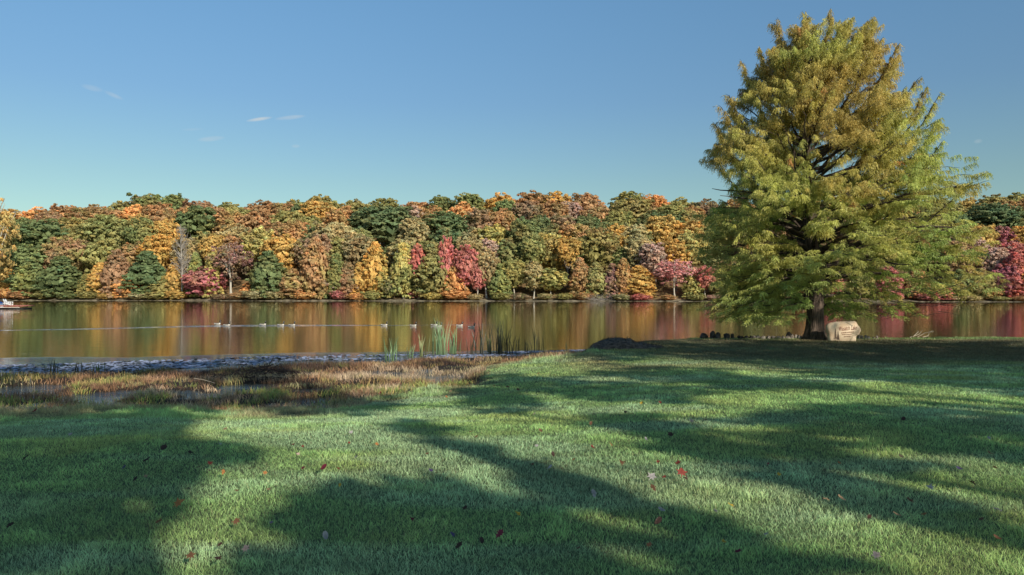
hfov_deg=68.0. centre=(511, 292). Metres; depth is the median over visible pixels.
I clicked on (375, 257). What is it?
deciduous tree
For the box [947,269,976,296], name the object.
deciduous tree
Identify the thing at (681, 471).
fallen leaf
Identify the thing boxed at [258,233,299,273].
deciduous tree
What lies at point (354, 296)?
shrub
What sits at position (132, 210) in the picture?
deciduous tree
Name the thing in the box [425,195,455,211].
deciduous tree
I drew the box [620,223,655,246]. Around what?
deciduous tree
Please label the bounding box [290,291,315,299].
shrub
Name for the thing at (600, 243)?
deciduous tree
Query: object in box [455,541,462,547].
fallen leaf
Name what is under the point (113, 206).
deciduous tree
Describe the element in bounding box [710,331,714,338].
rock
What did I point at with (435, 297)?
shrub
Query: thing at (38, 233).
deciduous tree
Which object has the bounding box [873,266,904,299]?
deciduous tree
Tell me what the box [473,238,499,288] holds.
deciduous tree
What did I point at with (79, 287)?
deciduous tree
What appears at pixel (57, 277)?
deciduous tree
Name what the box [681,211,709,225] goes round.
deciduous tree
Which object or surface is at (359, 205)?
deciduous tree
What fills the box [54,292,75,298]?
shrub
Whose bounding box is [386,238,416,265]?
deciduous tree
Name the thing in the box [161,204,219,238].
deciduous tree
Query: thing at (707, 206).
deciduous tree
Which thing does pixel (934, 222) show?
deciduous tree
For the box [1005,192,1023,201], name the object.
deciduous tree
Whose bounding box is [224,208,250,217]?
deciduous tree
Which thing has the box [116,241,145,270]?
deciduous tree
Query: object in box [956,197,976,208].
deciduous tree
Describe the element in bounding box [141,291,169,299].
shrub
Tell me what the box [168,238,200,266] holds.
deciduous tree
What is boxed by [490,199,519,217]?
deciduous tree
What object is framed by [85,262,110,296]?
deciduous tree
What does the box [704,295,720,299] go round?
shrub
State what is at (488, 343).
cattail clump
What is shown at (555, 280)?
deciduous tree
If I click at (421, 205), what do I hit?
deciduous tree
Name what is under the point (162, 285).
deciduous tree
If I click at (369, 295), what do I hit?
shrub
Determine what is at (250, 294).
shrub
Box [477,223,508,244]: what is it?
deciduous tree
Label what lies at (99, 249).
deciduous tree
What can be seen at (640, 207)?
deciduous tree
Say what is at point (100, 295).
shrub
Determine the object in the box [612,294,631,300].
shrub
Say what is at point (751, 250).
deciduous tree
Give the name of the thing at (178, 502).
fallen leaf
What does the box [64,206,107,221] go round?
deciduous tree
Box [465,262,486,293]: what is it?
deciduous tree
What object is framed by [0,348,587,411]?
marsh grass
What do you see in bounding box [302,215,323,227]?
deciduous tree
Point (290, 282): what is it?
deciduous tree
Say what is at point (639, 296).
shrub
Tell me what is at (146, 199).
deciduous tree
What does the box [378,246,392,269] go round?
deciduous tree
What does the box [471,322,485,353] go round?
cattail clump
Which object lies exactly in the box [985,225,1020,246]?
deciduous tree
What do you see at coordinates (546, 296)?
shrub
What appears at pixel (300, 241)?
deciduous tree
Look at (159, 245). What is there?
deciduous tree
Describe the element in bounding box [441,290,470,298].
shrub
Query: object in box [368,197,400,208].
deciduous tree
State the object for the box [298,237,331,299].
deciduous tree
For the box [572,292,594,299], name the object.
shrub
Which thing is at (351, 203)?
deciduous tree
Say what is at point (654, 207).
deciduous tree
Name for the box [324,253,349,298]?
deciduous tree
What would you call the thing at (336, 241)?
deciduous tree
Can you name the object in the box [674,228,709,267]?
deciduous tree
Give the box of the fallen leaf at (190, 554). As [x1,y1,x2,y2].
[186,551,195,558]
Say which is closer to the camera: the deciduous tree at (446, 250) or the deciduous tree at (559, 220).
the deciduous tree at (446, 250)
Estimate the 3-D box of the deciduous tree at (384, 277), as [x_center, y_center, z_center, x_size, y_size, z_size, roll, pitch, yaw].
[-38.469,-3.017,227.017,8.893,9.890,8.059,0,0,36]
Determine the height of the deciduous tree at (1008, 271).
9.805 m
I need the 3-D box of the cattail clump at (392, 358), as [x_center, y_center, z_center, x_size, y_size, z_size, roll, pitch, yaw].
[-4.418,2.045,27.862,0.644,0.949,1.294,0,0,0]
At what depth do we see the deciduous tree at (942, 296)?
202.09 m
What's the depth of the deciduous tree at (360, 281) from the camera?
225.35 m
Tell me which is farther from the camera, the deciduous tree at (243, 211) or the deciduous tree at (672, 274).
the deciduous tree at (243, 211)
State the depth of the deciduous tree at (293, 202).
302.40 m
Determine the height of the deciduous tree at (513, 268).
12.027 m
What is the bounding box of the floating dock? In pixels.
[0,305,34,308]
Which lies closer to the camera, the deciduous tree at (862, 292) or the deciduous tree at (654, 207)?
the deciduous tree at (862, 292)
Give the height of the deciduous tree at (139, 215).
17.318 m
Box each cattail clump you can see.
[0,370,30,387]
[44,359,58,372]
[72,362,82,372]
[90,363,104,372]
[383,337,397,361]
[407,344,414,357]
[418,334,434,355]
[432,319,450,355]
[445,328,461,353]
[466,333,477,353]
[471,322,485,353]
[484,329,492,351]
[488,320,515,353]
[508,332,519,351]
[532,329,543,350]
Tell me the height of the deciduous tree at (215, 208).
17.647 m
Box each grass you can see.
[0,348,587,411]
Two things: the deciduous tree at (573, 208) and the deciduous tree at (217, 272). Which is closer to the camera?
the deciduous tree at (217, 272)
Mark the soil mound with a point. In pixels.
(611, 343)
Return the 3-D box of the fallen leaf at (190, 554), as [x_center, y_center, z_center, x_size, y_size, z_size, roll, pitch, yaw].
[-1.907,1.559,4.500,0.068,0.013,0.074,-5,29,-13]
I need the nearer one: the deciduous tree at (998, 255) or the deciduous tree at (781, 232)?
the deciduous tree at (998, 255)
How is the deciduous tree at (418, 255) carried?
on the hillside
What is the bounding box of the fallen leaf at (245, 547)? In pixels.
[242,545,248,551]
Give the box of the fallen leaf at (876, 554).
[872,551,881,558]
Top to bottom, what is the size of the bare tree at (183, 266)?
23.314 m
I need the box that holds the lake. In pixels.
[0,301,1023,409]
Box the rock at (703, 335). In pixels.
[700,333,707,338]
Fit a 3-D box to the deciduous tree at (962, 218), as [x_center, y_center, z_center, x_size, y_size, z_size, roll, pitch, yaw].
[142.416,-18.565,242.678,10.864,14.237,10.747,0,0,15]
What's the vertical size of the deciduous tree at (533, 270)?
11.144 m
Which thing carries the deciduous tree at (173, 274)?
on the hillside
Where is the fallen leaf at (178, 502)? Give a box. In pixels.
[173,497,184,506]
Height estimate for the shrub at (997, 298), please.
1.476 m
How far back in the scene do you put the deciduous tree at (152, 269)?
233.29 m
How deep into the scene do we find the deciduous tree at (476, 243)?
226.74 m
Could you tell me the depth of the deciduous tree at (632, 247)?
225.68 m
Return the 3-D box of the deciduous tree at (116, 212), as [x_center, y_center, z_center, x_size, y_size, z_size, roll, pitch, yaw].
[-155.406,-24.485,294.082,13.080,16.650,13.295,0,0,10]
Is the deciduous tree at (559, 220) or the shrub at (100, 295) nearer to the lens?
the shrub at (100, 295)
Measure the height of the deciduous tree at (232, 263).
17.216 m
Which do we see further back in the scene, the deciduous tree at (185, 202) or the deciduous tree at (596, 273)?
the deciduous tree at (185, 202)
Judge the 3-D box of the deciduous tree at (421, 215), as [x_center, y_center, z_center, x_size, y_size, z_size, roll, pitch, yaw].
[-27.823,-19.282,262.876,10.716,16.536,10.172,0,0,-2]
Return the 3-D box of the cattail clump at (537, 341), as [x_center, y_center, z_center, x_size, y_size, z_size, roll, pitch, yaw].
[0.970,1.963,32.271,0.518,1.114,0.872,0,0,31]
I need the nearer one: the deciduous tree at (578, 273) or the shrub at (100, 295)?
the deciduous tree at (578, 273)
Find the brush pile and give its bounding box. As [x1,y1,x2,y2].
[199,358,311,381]
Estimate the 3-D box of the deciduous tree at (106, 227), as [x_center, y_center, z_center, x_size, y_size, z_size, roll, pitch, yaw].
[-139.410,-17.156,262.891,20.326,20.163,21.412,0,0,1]
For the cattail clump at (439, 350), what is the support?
on the lake
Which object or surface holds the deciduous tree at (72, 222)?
on the hillside
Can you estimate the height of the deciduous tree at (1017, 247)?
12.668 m
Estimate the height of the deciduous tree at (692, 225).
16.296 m
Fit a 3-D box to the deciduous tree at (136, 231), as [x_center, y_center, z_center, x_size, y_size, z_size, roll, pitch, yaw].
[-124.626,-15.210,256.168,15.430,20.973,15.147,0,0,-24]
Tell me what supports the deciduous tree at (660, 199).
on the hillside
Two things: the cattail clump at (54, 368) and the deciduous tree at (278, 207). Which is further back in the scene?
the deciduous tree at (278, 207)
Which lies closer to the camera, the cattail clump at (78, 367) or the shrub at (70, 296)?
the cattail clump at (78, 367)
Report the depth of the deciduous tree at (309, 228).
248.11 m
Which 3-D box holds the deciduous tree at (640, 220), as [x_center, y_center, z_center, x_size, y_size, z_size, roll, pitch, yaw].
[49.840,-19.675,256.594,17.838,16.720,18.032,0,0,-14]
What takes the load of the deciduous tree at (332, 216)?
on the hillside
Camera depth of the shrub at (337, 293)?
223.37 m
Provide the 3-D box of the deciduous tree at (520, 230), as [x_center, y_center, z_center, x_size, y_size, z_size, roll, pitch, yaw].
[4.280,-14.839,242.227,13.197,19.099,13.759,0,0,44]
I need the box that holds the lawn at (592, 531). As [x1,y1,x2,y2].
[0,337,1023,574]
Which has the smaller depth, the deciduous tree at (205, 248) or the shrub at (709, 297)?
the shrub at (709, 297)
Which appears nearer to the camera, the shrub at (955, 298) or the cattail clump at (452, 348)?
the cattail clump at (452, 348)
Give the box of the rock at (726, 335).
[723,333,729,338]
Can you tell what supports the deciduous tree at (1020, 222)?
on the hillside
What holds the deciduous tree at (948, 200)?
on the hillside
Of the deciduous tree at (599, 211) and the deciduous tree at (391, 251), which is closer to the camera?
the deciduous tree at (391, 251)
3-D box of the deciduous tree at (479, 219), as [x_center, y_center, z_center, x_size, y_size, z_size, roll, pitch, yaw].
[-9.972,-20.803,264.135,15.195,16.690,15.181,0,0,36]
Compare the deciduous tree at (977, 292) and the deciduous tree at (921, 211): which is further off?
the deciduous tree at (921, 211)
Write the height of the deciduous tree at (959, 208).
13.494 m
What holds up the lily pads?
on the lake
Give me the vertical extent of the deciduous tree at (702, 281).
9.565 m
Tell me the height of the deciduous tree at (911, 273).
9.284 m
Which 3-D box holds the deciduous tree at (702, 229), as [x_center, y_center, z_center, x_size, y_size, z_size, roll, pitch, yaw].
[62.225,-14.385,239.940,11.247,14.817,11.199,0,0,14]
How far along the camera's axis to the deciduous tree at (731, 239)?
251.89 m
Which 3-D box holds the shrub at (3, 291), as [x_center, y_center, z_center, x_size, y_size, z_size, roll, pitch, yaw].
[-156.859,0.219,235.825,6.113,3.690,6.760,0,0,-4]
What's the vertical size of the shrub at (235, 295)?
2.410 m
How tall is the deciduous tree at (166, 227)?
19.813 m
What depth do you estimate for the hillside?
226.85 m
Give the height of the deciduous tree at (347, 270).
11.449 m
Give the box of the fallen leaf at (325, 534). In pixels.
[323,531,327,538]
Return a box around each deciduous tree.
[0,198,21,279]
[0,208,22,220]
[0,225,23,252]
[0,257,47,296]
[0,263,24,294]
[2,217,36,227]
[3,243,48,269]
[8,218,76,248]
[15,206,46,218]
[30,256,84,297]
[31,210,62,222]
[37,235,82,268]
[49,203,76,217]
[50,238,90,273]
[51,226,97,243]
[53,217,87,231]
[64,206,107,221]
[71,273,100,295]
[74,214,131,245]
[74,235,118,273]
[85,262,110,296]
[86,204,105,212]
[94,207,123,218]
[96,249,129,297]
[102,200,131,210]
[104,272,144,298]
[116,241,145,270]
[117,217,158,245]
[117,250,166,298]
[119,204,142,219]
[121,192,167,208]
[128,213,149,224]
[135,234,175,268]
[141,202,179,216]
[143,275,178,298]
[147,218,185,271]
[149,210,180,225]
[161,193,184,210]
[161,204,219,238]
[163,257,186,297]
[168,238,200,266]
[174,206,188,214]
[177,198,210,209]
[180,265,227,298]
[182,252,205,297]
[189,231,217,265]
[197,233,230,264]
[201,251,223,298]
[204,204,225,214]
[204,242,253,292]
[212,209,247,234]
[215,223,250,276]
[215,234,245,284]
[217,202,242,209]
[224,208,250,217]
[234,207,273,229]
[239,225,273,264]
[239,282,251,297]
[243,199,271,216]
[245,250,288,297]
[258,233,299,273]
[261,221,284,236]
[266,202,293,217]
[266,210,307,228]
[276,219,312,240]
[276,268,306,297]
[286,199,304,207]
[286,203,306,216]
[289,238,308,265]
[294,225,316,240]
[297,231,333,268]
[298,199,336,220]
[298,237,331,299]
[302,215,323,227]
[305,194,340,208]
[307,220,357,241]
[320,208,355,233]
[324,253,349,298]
[327,236,352,264]
[330,262,361,298]
[334,205,352,214]
[339,198,361,208]
[339,233,373,266]
[345,262,372,294]
[347,204,417,246]
[349,203,378,228]
[350,227,375,245]
[360,241,387,296]
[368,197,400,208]
[368,266,391,298]
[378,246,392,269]
[378,276,402,297]
[385,242,417,298]
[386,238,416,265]
[397,205,424,231]
[397,216,429,243]
[401,201,428,212]
[406,287,423,297]
[407,243,426,298]
[411,240,437,290]
[412,241,451,297]
[419,212,443,241]
[421,211,469,238]
[422,205,442,215]
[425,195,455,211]
[428,225,461,254]
[437,235,453,298]
[439,255,469,297]
[446,201,474,217]
[450,244,478,290]
[452,192,486,209]
[455,226,484,242]
[456,237,486,291]
[463,208,494,232]
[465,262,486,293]
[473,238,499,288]
[475,246,500,297]
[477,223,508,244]
[480,192,515,211]
[486,263,514,298]
[488,208,517,230]
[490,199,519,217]
[492,238,525,265]
[501,258,526,294]
[506,216,542,265]
[509,200,544,222]
[510,189,547,207]
[518,234,546,291]
[520,261,544,298]
[529,214,555,230]
[533,233,567,271]
[534,267,569,293]
[538,200,568,216]
[540,191,571,205]
[540,223,565,270]
[545,213,578,228]
[554,236,582,290]
[555,221,591,272]
[561,201,582,217]
[566,257,591,294]
[568,248,588,267]
[569,192,605,208]
[573,213,600,229]
[577,227,620,270]
[579,202,609,222]
[584,262,607,298]
[595,222,614,268]
[601,209,635,227]
[601,263,620,297]
[604,223,630,246]
[607,191,644,208]
[607,198,657,225]
[608,246,631,268]
[611,258,634,299]
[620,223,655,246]
[621,235,652,267]
[621,265,657,298]
[632,203,658,216]
[634,209,684,225]
[634,241,673,289]
[642,193,669,206]
[645,214,684,244]
[651,259,698,298]
[657,202,689,215]
[660,238,691,290]
[669,196,693,208]
[670,218,705,266]
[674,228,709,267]
[680,268,704,297]
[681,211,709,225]
[683,205,705,217]
[689,198,718,214]
[694,265,715,293]
[696,243,722,267]
[699,224,726,245]
[706,268,724,294]
[709,214,736,245]
[725,198,754,212]
[732,228,767,252]
[767,220,789,242]
[824,274,848,293]
[836,220,866,255]
[844,266,878,298]
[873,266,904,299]
[902,266,930,298]
[906,241,945,275]
[909,206,950,218]
[910,228,946,246]
[917,284,954,299]
[918,212,949,229]
[922,196,954,210]
[933,240,980,276]
[939,204,972,216]
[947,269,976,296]
[950,212,973,230]
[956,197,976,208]
[956,224,1000,266]
[965,201,989,222]
[965,202,1023,228]
[966,268,997,298]
[967,236,988,268]
[974,193,1009,204]
[974,245,1011,272]
[983,285,1004,298]
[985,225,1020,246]
[989,262,1023,296]
[992,199,1018,209]
[996,242,1023,260]
[999,251,1023,297]
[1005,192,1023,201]
[1005,209,1023,228]
[1007,226,1023,243]
[1013,198,1023,208]
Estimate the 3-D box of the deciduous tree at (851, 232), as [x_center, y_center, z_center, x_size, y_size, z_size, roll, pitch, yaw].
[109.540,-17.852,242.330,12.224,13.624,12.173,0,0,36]
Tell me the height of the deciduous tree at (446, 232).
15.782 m
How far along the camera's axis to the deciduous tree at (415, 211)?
276.09 m
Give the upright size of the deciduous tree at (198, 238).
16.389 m
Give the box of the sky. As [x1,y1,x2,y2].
[0,0,1023,218]
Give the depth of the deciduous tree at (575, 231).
237.97 m
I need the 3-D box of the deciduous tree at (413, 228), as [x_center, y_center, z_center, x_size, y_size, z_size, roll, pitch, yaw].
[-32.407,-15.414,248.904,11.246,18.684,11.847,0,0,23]
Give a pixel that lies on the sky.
(242, 102)
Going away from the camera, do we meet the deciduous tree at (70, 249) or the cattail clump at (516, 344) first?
the cattail clump at (516, 344)
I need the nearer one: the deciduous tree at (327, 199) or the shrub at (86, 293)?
the shrub at (86, 293)
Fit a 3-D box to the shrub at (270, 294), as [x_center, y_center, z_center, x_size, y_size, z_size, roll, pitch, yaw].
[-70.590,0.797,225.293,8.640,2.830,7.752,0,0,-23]
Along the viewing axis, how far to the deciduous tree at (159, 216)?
270.22 m
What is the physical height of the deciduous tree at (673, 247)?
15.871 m
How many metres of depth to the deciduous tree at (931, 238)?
223.78 m
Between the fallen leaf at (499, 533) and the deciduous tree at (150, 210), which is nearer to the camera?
the fallen leaf at (499, 533)
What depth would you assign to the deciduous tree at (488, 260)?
221.02 m
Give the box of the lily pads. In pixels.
[0,349,585,376]
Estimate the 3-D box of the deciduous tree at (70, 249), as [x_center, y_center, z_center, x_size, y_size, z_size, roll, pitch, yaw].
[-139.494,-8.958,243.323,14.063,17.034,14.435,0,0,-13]
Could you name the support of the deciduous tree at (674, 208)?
on the hillside
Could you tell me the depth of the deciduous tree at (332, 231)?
244.72 m
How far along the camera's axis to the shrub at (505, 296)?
217.56 m
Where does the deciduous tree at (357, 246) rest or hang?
on the hillside
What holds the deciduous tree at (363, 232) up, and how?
on the hillside
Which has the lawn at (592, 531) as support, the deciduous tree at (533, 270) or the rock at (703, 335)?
the rock at (703, 335)
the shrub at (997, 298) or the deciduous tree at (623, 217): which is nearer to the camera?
the shrub at (997, 298)
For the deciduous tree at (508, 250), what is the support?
on the hillside
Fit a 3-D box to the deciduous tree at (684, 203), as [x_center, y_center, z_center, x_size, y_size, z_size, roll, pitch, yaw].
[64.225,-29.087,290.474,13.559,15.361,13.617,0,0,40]
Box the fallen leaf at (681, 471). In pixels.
[676,468,686,477]
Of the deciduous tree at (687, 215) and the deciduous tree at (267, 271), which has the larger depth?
the deciduous tree at (687, 215)
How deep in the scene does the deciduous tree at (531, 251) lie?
225.48 m
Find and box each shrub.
[0,287,12,298]
[6,290,33,299]
[29,291,54,298]
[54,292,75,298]
[75,290,97,298]
[97,292,117,299]
[125,293,145,299]
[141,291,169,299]
[164,290,187,299]
[211,294,230,299]
[226,292,245,299]
[238,290,265,299]
[263,291,284,299]
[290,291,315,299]
[329,290,344,299]
[346,293,366,300]
[360,291,381,299]
[422,292,445,299]
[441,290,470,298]
[466,294,482,299]
[490,292,511,299]
[509,292,530,299]
[537,293,554,299]
[555,293,572,299]
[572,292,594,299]
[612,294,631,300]
[629,293,652,300]
[659,294,677,299]
[684,294,706,300]
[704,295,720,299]
[912,294,942,300]
[946,296,963,300]
[962,296,982,300]
[990,296,1011,300]
[1009,296,1023,300]
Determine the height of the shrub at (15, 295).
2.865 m
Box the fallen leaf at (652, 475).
[647,473,656,479]
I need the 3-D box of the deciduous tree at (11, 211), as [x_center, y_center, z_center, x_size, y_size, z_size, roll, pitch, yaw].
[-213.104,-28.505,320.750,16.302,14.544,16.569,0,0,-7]
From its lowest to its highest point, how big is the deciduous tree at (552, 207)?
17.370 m
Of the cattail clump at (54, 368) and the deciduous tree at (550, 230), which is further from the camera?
the deciduous tree at (550, 230)
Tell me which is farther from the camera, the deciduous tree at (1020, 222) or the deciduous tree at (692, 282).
the deciduous tree at (1020, 222)
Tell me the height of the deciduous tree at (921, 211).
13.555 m
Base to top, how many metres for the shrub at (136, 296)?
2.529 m
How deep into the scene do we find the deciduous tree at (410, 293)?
223.47 m
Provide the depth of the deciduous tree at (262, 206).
307.90 m
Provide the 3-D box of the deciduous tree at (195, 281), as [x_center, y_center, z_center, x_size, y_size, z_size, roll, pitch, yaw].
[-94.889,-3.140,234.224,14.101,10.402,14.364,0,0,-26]
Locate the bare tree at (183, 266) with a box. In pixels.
[170,226,191,298]
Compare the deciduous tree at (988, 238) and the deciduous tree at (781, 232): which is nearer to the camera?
the deciduous tree at (988, 238)
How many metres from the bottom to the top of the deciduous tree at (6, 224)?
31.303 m
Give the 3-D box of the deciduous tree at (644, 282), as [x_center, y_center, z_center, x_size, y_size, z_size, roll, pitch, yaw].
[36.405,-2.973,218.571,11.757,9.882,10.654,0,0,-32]
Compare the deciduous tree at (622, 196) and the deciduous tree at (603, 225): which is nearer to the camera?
the deciduous tree at (603, 225)
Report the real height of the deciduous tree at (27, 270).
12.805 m
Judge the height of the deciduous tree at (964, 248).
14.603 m
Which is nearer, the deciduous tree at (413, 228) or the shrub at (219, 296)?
the shrub at (219, 296)
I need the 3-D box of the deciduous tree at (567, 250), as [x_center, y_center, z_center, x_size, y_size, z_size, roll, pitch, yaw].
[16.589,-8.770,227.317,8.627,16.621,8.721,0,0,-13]
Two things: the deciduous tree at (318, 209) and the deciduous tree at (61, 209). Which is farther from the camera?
the deciduous tree at (61, 209)
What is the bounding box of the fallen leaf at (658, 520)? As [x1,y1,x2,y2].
[655,517,661,523]
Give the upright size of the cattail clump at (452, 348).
1.148 m
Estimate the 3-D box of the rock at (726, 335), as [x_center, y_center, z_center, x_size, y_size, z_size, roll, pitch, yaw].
[9.230,1.900,32.597,0.287,0.297,0.291,0,0,11]
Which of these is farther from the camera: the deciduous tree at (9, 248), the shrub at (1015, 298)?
the deciduous tree at (9, 248)
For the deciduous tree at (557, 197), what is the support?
on the hillside
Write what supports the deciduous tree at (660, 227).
on the hillside
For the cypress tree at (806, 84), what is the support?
on the lawn at (592, 531)
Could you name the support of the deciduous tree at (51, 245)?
on the hillside
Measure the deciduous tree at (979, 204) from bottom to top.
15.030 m
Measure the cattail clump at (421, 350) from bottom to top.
0.931 m
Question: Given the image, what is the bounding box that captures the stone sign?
[825,321,860,340]
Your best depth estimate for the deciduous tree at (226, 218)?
269.67 m
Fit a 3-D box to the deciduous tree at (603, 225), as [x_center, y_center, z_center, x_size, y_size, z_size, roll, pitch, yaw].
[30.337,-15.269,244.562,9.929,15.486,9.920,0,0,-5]
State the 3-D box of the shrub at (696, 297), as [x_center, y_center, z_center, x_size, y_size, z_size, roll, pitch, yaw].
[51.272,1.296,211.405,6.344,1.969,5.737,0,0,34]
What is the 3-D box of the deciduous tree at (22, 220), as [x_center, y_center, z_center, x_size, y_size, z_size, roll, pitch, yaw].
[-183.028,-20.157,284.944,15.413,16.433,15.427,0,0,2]
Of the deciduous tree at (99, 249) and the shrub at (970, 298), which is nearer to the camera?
the shrub at (970, 298)
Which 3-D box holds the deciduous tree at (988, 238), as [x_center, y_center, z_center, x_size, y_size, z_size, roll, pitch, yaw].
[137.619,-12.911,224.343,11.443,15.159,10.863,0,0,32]
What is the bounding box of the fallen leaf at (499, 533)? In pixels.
[496,529,503,537]
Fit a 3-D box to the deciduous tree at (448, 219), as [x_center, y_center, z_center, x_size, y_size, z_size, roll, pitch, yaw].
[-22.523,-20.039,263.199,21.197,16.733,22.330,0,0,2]
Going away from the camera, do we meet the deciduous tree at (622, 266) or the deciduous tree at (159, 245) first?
the deciduous tree at (622, 266)
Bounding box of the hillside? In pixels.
[0,219,1023,301]
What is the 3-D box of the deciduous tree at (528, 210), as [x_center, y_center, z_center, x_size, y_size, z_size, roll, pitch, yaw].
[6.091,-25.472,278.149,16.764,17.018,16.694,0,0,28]
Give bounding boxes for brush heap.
[584,293,614,300]
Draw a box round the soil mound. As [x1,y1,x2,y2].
[564,336,669,352]
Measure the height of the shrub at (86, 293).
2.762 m
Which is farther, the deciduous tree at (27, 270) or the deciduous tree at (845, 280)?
the deciduous tree at (27, 270)
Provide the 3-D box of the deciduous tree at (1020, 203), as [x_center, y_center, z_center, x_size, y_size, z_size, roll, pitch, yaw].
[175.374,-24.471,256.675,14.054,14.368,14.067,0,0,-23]
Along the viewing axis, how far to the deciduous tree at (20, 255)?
242.85 m
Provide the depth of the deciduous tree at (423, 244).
228.36 m
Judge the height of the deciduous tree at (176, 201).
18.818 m
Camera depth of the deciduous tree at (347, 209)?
281.94 m
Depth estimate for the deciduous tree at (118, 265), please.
233.16 m
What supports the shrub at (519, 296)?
on the hillside
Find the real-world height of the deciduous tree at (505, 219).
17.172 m
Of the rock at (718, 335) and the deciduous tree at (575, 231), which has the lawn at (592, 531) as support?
the rock at (718, 335)
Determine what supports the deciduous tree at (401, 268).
on the hillside
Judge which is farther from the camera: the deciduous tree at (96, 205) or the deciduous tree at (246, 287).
the deciduous tree at (96, 205)
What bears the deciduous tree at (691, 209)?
on the hillside
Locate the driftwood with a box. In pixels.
[909,330,931,337]
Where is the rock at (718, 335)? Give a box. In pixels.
[715,332,720,338]
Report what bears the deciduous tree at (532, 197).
on the hillside
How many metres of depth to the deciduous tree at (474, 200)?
291.40 m
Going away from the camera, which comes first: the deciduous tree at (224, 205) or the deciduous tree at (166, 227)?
the deciduous tree at (166, 227)
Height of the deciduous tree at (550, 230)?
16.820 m
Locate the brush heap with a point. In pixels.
(595, 299)
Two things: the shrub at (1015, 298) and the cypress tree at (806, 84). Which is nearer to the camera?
the cypress tree at (806, 84)
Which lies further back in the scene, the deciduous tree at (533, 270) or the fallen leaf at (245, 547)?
the deciduous tree at (533, 270)
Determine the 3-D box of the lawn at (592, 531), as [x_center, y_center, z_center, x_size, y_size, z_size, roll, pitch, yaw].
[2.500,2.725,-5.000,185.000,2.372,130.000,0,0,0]
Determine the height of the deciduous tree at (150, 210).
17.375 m
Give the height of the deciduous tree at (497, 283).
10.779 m
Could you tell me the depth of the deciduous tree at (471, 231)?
242.13 m
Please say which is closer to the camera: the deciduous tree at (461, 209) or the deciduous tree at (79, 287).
the deciduous tree at (79, 287)
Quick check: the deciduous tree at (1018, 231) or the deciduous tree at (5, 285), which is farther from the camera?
the deciduous tree at (5, 285)
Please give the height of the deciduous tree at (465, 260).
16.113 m
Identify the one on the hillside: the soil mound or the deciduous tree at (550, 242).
the deciduous tree at (550, 242)
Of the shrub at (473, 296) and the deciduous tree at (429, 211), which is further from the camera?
the deciduous tree at (429, 211)
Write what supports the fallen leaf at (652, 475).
on the lawn at (592, 531)
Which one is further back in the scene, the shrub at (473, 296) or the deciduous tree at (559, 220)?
the deciduous tree at (559, 220)
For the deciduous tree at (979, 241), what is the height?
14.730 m
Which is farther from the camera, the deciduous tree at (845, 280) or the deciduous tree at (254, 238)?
the deciduous tree at (254, 238)
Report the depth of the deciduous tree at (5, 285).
236.86 m
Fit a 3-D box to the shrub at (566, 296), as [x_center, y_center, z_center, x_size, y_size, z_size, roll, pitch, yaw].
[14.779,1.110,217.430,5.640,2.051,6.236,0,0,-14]
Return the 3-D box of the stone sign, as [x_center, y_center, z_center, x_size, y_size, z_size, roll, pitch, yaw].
[13.538,1.614,31.117,1.395,0.898,0.454,0,0,4]
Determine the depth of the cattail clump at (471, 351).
30.57 m
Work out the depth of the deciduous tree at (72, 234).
257.81 m
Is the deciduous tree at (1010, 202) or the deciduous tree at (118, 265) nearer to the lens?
the deciduous tree at (118, 265)
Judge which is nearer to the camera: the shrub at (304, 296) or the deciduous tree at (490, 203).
the shrub at (304, 296)
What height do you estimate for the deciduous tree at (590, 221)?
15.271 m
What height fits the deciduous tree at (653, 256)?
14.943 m
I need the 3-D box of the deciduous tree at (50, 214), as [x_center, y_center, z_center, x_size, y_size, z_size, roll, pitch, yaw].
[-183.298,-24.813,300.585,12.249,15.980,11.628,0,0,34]
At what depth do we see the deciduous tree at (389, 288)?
223.05 m
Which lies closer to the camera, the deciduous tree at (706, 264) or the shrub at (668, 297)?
the shrub at (668, 297)
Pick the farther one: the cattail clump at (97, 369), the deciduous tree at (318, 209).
the deciduous tree at (318, 209)
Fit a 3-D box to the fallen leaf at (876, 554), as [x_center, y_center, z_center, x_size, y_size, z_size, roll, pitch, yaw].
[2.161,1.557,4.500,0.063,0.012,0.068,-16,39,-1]
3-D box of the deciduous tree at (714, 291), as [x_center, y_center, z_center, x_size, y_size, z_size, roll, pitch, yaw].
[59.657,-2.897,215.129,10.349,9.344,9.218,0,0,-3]
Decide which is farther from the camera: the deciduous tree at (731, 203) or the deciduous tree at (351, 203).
the deciduous tree at (351, 203)
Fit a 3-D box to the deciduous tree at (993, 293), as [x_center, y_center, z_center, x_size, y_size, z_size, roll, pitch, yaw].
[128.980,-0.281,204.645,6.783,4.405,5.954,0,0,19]
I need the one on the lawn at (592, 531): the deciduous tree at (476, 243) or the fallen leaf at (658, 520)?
the fallen leaf at (658, 520)
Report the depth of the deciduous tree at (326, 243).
233.75 m
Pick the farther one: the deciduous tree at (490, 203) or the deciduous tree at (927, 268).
the deciduous tree at (490, 203)
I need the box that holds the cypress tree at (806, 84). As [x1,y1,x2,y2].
[684,9,1011,339]
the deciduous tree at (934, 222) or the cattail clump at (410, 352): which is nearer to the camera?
the cattail clump at (410, 352)
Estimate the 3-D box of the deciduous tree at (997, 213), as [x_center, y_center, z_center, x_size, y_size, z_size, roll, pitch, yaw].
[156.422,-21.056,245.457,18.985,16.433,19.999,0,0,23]
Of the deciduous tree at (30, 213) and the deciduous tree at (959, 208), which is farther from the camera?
the deciduous tree at (30, 213)
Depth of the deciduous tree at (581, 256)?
227.69 m
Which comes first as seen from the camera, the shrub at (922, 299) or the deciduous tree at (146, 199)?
the shrub at (922, 299)
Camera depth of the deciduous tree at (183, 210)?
289.34 m

